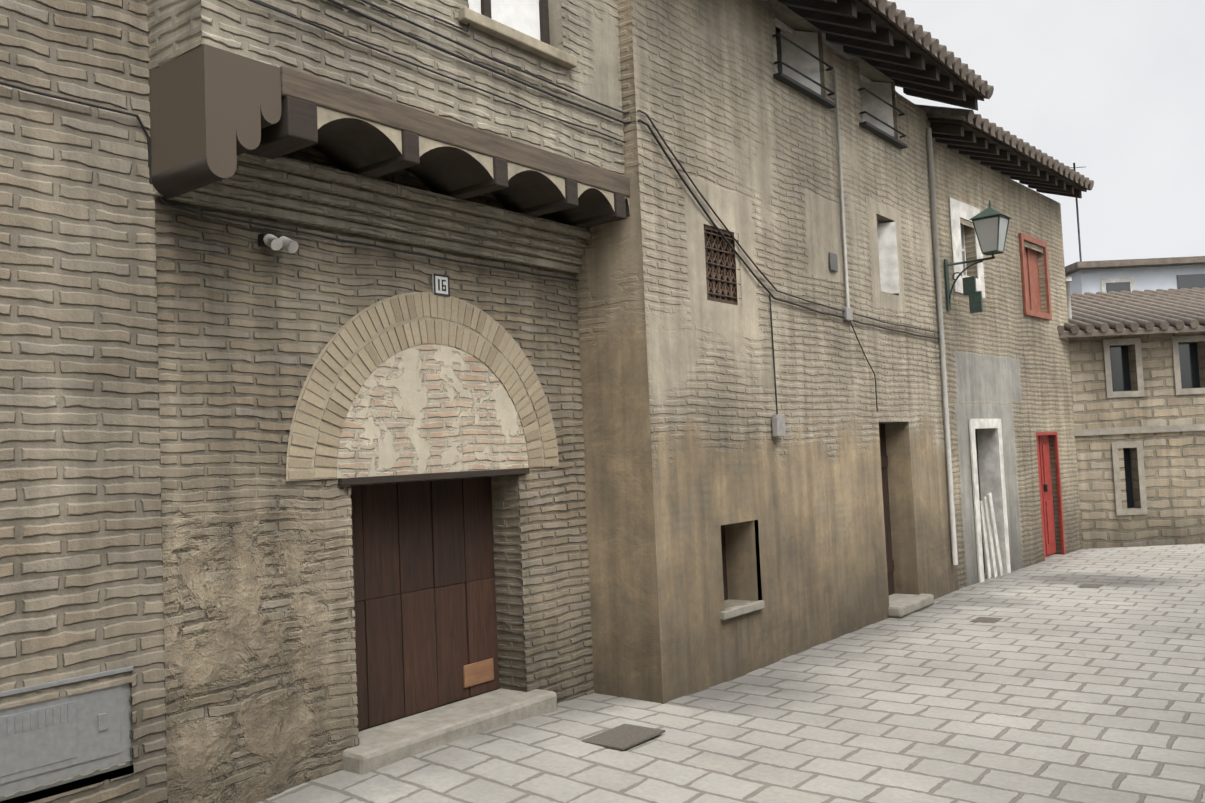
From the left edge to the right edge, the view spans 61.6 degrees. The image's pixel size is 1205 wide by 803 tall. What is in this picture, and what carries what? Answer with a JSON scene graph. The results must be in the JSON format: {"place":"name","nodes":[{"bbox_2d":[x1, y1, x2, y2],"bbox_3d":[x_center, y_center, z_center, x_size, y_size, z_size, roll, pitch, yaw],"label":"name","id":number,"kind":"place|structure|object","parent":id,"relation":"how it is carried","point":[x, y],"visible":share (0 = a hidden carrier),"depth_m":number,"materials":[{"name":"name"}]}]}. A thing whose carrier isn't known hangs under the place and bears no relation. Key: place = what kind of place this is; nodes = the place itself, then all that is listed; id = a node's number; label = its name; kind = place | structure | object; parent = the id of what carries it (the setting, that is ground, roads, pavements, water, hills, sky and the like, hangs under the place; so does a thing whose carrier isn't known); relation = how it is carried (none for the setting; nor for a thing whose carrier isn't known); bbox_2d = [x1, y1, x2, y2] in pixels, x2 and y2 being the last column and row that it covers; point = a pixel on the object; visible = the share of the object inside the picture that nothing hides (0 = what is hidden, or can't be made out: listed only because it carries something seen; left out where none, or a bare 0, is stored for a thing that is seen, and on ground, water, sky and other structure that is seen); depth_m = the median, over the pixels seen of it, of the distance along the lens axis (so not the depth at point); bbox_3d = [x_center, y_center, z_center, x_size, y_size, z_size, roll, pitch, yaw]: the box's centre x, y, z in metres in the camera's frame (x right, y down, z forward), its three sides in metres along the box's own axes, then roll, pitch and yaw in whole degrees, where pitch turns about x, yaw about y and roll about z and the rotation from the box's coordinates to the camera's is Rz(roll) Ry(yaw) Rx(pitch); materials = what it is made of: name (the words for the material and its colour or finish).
{"place":"outdoors","nodes":[
{"label":"outdoors","id":0,"kind":"place"},
{"bbox_2d":[155,66,593,802],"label":"building wall","id":1,"kind":"structure","parent":0,"point":[261,704],"depth_m":5.26,"materials":[{"name":"beige brick"}]},
{"bbox_2d":[148,44,280,198],"bbox_3d":[-1.850,-1.280,4.804,0.523,0.593,0.395,-5,-4,38],"label":"corbel","id":2,"kind":"object","parent":1,"relation":"attached to","point":[214,111],"visible":0.88,"depth_m":4.62,"materials":[{"name":"wood"}]},
{"bbox_2d":[153,153,591,272],"bbox_3d":[-1.127,-1.095,6.019,0.200,0.288,3.194,-5,-4,38],"label":"jetty brick moulding","id":3,"kind":"object","parent":1,"relation":"attached to","point":[553,237],"visible":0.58,"depth_m":5.83,"materials":[{"name":"brick"}]},
{"bbox_2d":[191,156,587,264],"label":"jetty moulding joints","id":4,"kind":"object","parent":3,"relation":"attached to","point":[356,199],"visible":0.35,"depth_m":5.58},
{"bbox_2d":[350,477,498,730],"bbox_3d":[-1.158,1.198,6.256,0.059,1.420,1.362,-5,-4,38],"label":"wooden door","id":5,"kind":"structure","parent":1,"relation":"in","point":[425,597],"depth_m":6.26,"materials":[{"name":"brown wood"}]},
{"bbox_2d":[463,658,493,687],"bbox_3d":[-0.808,1.771,6.595,0.014,0.140,0.270,-5,-4,38],"label":"door plate","id":6,"kind":"object","parent":5,"relation":"attached to","point":[476,673],"visible":1,"depth_m":6.58,"materials":[{"name":"orange metal"}]},
{"bbox_2d":[337,468,528,485],"bbox_3d":[-1.067,0.459,6.199,0.290,0.040,1.530,-5,-4,38],"label":"door lintel","id":7,"kind":"structure","parent":1,"relation":"in","point":[406,478],"depth_m":6.01,"materials":[{"name":"brown wood"}]},
{"bbox_2d":[146,0,638,175],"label":"upper wall","id":8,"kind":"structure","parent":0,"point":[586,32],"depth_m":5.70,"materials":[{"name":"beige brick"}]},
{"bbox_2d":[257,544,1204,802],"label":"street paving","id":9,"kind":"structure","parent":0,"point":[1056,684],"depth_m":6.16,"materials":[{"name":"grey stone"}]},
{"bbox_2d":[576,0,662,703],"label":"wall","id":10,"kind":"structure","parent":9,"relation":"on","point":[623,583],"depth_m":7.05,"materials":[{"name":"paint"}]},
{"bbox_2d":[630,0,958,703],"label":"building front","id":11,"kind":"structure","parent":9,"relation":"on","point":[750,141],"depth_m":8.45,"materials":[{"name":"brick"}]},
{"bbox_2d":[327,0,939,339],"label":"cable","id":12,"kind":"object","parent":11,"relation":"attached to","point":[542,91],"visible":0.98,"depth_m":6.86,"materials":[{"name":"black rubber"}]},
{"bbox_2d":[769,294,777,413],"bbox_3d":[1.412,-0.375,8.336,0.014,1.030,0.034,-5,-4,38],"label":"cable drop","id":13,"kind":"object","parent":12,"relation":"hanging from","point":[773,353],"visible":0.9,"depth_m":8.33,"materials":[{"name":"black rubber"}]},
{"bbox_2d":[359,0,938,332],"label":"cable","id":14,"kind":"object","parent":11,"relation":"attached to","point":[538,77],"visible":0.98,"depth_m":7.02,"materials":[{"name":"black rubber"}]},
{"bbox_2d":[704,225,740,304],"bbox_3d":[0.922,-1.047,7.818,0.030,0.580,0.520,-5,-4,38],"label":"grille window","id":15,"kind":"structure","parent":11,"relation":"attached to","point":[729,260],"depth_m":7.79,"materials":[{"name":"brown metal"}]},
{"bbox_2d":[721,525,727,599],"bbox_3d":[0.823,1.261,7.883,0.030,0.630,0.504,-5,-4,38],"label":"niche shutter","id":16,"kind":"object","parent":11,"relation":"attached to","point":[724,562],"visible":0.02,"depth_m":8.05,"materials":[{"name":"brown wood"}]},
{"bbox_2d":[720,600,764,619],"bbox_3d":[1.056,1.587,7.698,0.080,0.060,0.610,-5,-4,38],"label":"window sill","id":17,"kind":"structure","parent":11,"relation":"attached to","point":[735,611],"depth_m":7.65,"materials":[{"name":"stone"}]},
{"bbox_2d":[706,26,880,423],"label":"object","id":18,"kind":"object","parent":11,"relation":"attached to","point":[779,52],"visible":0.03,"depth_m":8.05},
{"bbox_2d":[775,18,820,94],"bbox_3d":[1.621,-3.146,9.293,0.393,0.700,0.951,-5,-4,38],"label":"window","id":19,"kind":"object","parent":11,"relation":"attached to","point":[798,59],"visible":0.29,"depth_m":9.47,"materials":[{"name":"grey glass"}]},
{"bbox_2d":[772,33,836,108],"bbox_3d":[1.830,-2.973,9.129,0.080,0.380,1.110,-5,-4,38],"label":"balcony rail","id":20,"kind":"object","parent":11,"relation":"attached to","point":[802,89],"depth_m":9.06,"materials":[{"name":"black metal"}]},
{"bbox_2d":[772,307,852,436],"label":"junction boxes","id":21,"kind":"object","parent":11,"relation":"attached to","point":[778,425],"visible":0.98,"depth_m":8.28,"materials":[{"name":"grey plastic"}]},
{"bbox_2d":[829,252,837,270],"bbox_3d":[2.150,-1.299,9.401,0.012,0.160,0.160,-5,-4,38],"label":"utility box","id":22,"kind":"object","parent":11,"relation":"attached to","point":[833,262],"depth_m":9.39,"materials":[{"name":"grey plastic"}]},
{"bbox_2d":[850,321,877,411],"bbox_3d":[2.517,-0.361,9.765,0.012,0.914,0.580,-5,-4,38],"label":"door cable","id":23,"kind":"object","parent":11,"relation":"attached to","point":[869,365],"visible":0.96,"depth_m":9.88,"materials":[{"name":"black rubber"}]},
{"bbox_2d":[852,60,893,136],"bbox_3d":[2.722,-3.120,10.716,0.393,0.700,0.951,-5,-4,38],"label":"window frame","id":24,"kind":"object","parent":11,"relation":"attached to","point":[876,107],"visible":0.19,"depth_m":10.89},
{"bbox_2d":[778,0,983,110],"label":"roof eave","id":25,"kind":"object","parent":11,"relation":"attached to","point":[866,33],"visible":0.92,"depth_m":10.02,"materials":[{"name":"brown wood"}]},
{"bbox_2d":[760,0,993,98],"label":"roof tiles","id":26,"kind":"object","parent":25,"relation":"on","point":[898,19],"visible":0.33,"depth_m":10.00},
{"bbox_2d":[858,87,907,148],"bbox_3d":[2.931,-2.947,10.553,0.080,0.380,1.110,-5,-4,38],"label":"balcony rail","id":27,"kind":"object","parent":11,"relation":"attached to","point":[880,133],"depth_m":10.48,"materials":[{"name":"black metal"}]},
{"bbox_2d":[879,424,894,594],"bbox_3d":[2.807,1.132,10.442,0.050,1.800,0.792,-5,-4,38],"label":"door leaf","id":28,"kind":"object","parent":11,"relation":"attached to","point":[884,466],"visible":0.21,"depth_m":10.68,"materials":[{"name":"brown wood"}]},
{"bbox_2d":[877,221,899,293],"bbox_3d":[2.823,-1.505,10.640,0.511,0.800,0.314,0,-4,-34],"label":"shutter window","id":29,"kind":"structure","parent":11,"relation":"attached to","point":[888,261],"depth_m":10.65,"materials":[{"name":"white paint"}]},
{"bbox_2d":[833,69,957,564],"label":"drainpipes","id":30,"kind":"object","parent":11,"relation":"attached to","point":[942,349],"visible":0.87,"depth_m":11.46,"materials":[{"name":"grey metal"}]},
{"bbox_2d":[581,584,1102,749],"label":"drain covers","id":31,"kind":"object","parent":9,"relation":"on","point":[623,736],"visible":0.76,"depth_m":5.92,"materials":[{"name":"metal"}]},
{"bbox_2d":[888,594,933,617],"bbox_3d":[3.021,2.074,10.322,0.420,0.110,0.940,-5,-4,38],"label":"doorstep","id":32,"kind":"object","parent":9,"relation":"on","point":[901,605],"depth_m":10.18,"materials":[{"name":"beige stone"}]},
{"bbox_2d":[980,492,1003,578],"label":"leaning boards","id":33,"kind":"object","parent":9,"relation":"on","point":[987,500],"visible":0.98,"depth_m":12.33,"materials":[{"name":"white paint"}]},
{"bbox_2d":[932,141,1082,588],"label":"building front","id":34,"kind":"structure","parent":9,"relation":"on","point":[1007,362],"depth_m":13.30,"materials":[{"name":"brick"}]},
{"bbox_2d":[944,201,1010,312],"bbox_3d":[4.316,-1.657,11.659,0.740,1.260,0.360,-5,-4,41],"label":"street lantern","id":35,"kind":"object","parent":34,"relation":"attached to","point":[990,224],"visible":0.98,"depth_m":11.53,"materials":[{"name":"green metal"}]},
{"bbox_2d":[949,197,1010,582],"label":"white building surrounds","id":36,"kind":"object","parent":34,"relation":"attached to","point":[991,460],"visible":0.69,"depth_m":12.71,"materials":[{"name":"white paint"}]},
{"bbox_2d":[928,118,1086,197],"bbox_3d":[5.393,-3.198,13.476,0.660,0.370,4.700,-5,-4,41],"label":"roof eave","id":37,"kind":"object","parent":34,"relation":"attached to","point":[962,137],"visible":0.92,"depth_m":13.01,"materials":[{"name":"brown wood"}]},
{"bbox_2d":[916,104,1093,189],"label":"eaves roof tiles","id":38,"kind":"object","parent":37,"relation":"on","point":[990,129],"visible":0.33,"depth_m":12.49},
{"bbox_2d":[1019,233,1051,319],"bbox_3d":[6.059,-1.743,14.270,0.155,1.130,1.060,-5,-4,41],"label":"window frame","id":39,"kind":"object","parent":34,"relation":"attached to","point":[1030,282],"depth_m":14.37,"materials":[{"name":"red wood"}]},
{"bbox_2d":[975,429,1054,572],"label":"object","id":40,"kind":"object","parent":9,"relation":"on","point":[980,498],"visible":0.15,"depth_m":12.88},
{"bbox_2d":[1036,431,1065,560],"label":"red door leaves","id":41,"kind":"object","parent":9,"relation":"on","point":[1046,496],"visible":0.69,"depth_m":14.35,"materials":[{"name":"paint"}]},
{"bbox_2d":[1065,256,1204,294],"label":"building","id":42,"kind":"structure","parent":9,"relation":"on","point":[1130,275],"depth_m":21.26,"materials":[{"name":"paint"}]},
{"bbox_2d":[1069,163,1081,260],"bbox_3d":[10.330,-4.001,21.954,0.700,2.400,0.040,-3,-3,0],"label":"tv antenna","id":43,"kind":"object","parent":42,"relation":"on","point":[1077,212],"visible":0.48,"depth_m":21.93,"materials":[{"name":"metal"}]},
{"bbox_2d":[1068,331,1204,548],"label":"building front","id":44,"kind":"structure","parent":9,"relation":"on","point":[1174,465],"depth_m":15.14,"materials":[{"name":"brick"}]},
{"bbox_2d":[1057,287,1204,337],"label":"building roof","id":45,"kind":"structure","parent":44,"relation":"on","point":[1109,313],"depth_m":15.86,"materials":[{"name":"brown tile"}]},
{"bbox_2d":[1110,343,1199,507],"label":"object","id":46,"kind":"object","parent":44,"relation":"attached to","point":[1188,358],"visible":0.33,"depth_m":15.38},
{"bbox_2d":[887,0,1204,265],"label":"sky","id":47,"kind":"structure","parent":0,"point":[1114,90],"materials":[{"name":"white"}]},
{"bbox_2d":[1073,335,1204,515],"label":"building surrounds","id":48,"kind":"object","parent":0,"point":[1179,390],"visible":0.94,"depth_m":15.12,"materials":[{"name":"beige stone"}]},
{"bbox_2d":[1065,276,1071,318],"bbox_3d":[7.205,-1.471,15.649,0.162,0.930,0.170,-3,-3,0],"label":"chimney pipe","id":49,"kind":"object","parent":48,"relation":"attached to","point":[1068,279],"visible":0.42,"depth_m":15.61,"materials":[{"name":"white metal"}]},
{"label":"ground","id":50,"kind":"structure","parent":0,"visible":0},
{"bbox_2d":[0,0,883,802],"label":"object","id":51,"kind":"object","parent":50,"relation":"on","point":[64,788],"visible":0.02,"depth_m":4.54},
{"bbox_2d":[0,0,167,802],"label":"building wall","id":52,"kind":"structure","parent":51,"relation":"attached to","point":[81,575],"depth_m":4.47,"materials":[{"name":"brick"}]},
{"bbox_2d":[0,666,132,800],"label":"utility panel","id":53,"kind":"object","parent":52,"relation":"attached to","point":[49,741],"depth_m":4.30,"materials":[{"name":"metal"}]},
{"bbox_2d":[258,233,297,252],"bbox_3d":[-1.680,-0.818,5.236,0.144,0.099,0.164,-5,-4,38],"label":"spotlight","id":54,"kind":"object","parent":51,"relation":"attached to","point":[274,242],"visible":1,"depth_m":5.21,"materials":[{"name":"metal"}]},
{"bbox_2d":[0,81,578,281],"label":"cable","id":55,"kind":"object","parent":51,"relation":"attached to","point":[149,161],"visible":0.92,"depth_m":5.04,"materials":[{"name":"black rubber"}]},
{"bbox_2d":[286,292,558,480],"bbox_3d":[-0.998,-0.118,6.156,0.001,1.100,2.200,-5,-4,38],"label":"arch mortar","id":56,"kind":"object","parent":51,"relation":"attached to","point":[360,347],"visible":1,"depth_m":5.82,"materials":[{"name":"beige concrete"}]},
{"bbox_2d":[288,294,557,478],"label":"arch voussoirs","id":57,"kind":"object","parent":51,"relation":"attached to","point":[335,367],"visible":0.83,"depth_m":5.93,"materials":[{"name":"beige brick"}]},
{"bbox_2d":[358,690,493,731],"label":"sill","id":58,"kind":"structure","parent":51,"relation":"attached to","point":[423,711],"depth_m":6.28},
{"bbox_2d":[389,0,469,31],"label":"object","id":59,"kind":"object","parent":51,"relation":"attached to","point":[421,12],"visible":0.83,"depth_m":5.63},
{"bbox_2d":[337,344,527,477],"bbox_3d":[-0.989,0.042,6.146,0.001,0.780,1.560,-5,-4,38],"label":"tympanum","id":60,"kind":"object","parent":51,"relation":"attached to","point":[425,409],"visible":1,"depth_m":6.08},
{"bbox_2d":[245,96,625,227],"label":"wooden joists","id":61,"kind":"object","parent":51,"relation":"attached to","point":[294,128],"visible":0.44,"depth_m":5.44,"materials":[{"name":"brown wood"}]},
{"bbox_2d":[279,66,629,196],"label":"wooden beam","id":62,"kind":"structure","parent":61,"relation":"attached to","point":[323,93],"depth_m":5.60,"materials":[{"name":"brown wood"}]},
{"bbox_2d":[311,106,629,223],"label":"jetty vaults","id":63,"kind":"object","parent":61,"relation":"attached to","point":[347,143],"visible":0.88,"depth_m":5.94,"materials":[{"name":"beige paint"}]},
{"bbox_2d":[248,0,625,142],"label":"cable","id":64,"kind":"object","parent":51,"relation":"attached to","point":[358,42],"visible":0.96,"depth_m":5.54,"materials":[{"name":"black rubber"}]},
{"bbox_2d":[432,273,449,296],"bbox_3d":[-0.994,-0.716,6.221,0.014,0.130,0.130,-5,-4,38],"label":"house number plaque","id":65,"kind":"object","parent":51,"relation":"attached to","point":[441,284],"visible":0.98,"depth_m":6.21,"materials":[{"name":"ceramic"}]},
{"bbox_2d":[342,687,556,774],"bbox_3d":[-0.940,1.986,6.092,0.420,0.190,1.600,-5,-4,38],"label":"doorstep","id":66,"kind":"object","parent":51,"relation":"attached to","point":[382,745],"depth_m":5.93,"materials":[{"name":"beige stone"}]},
{"bbox_2d":[481,0,549,44],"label":"window frame","id":67,"kind":"object","parent":51,"relation":"attached to","point":[543,17],"depth_m":6.62,"materials":[{"name":"wood"}]},
{"bbox_2d":[468,0,539,39],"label":"curtain window","id":68,"kind":"structure","parent":67,"relation":"in","point":[522,16],"depth_m":6.45,"materials":[{"name":"white fabric"}]},
{"bbox_2d":[458,7,576,68],"bbox_3d":[-0.504,-2.225,6.223,0.070,0.070,1.020,-5,-4,38],"label":"window sill","id":69,"kind":"structure","parent":51,"relation":"attached to","point":[492,27],"depth_m":6.15,"materials":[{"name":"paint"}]}
]}

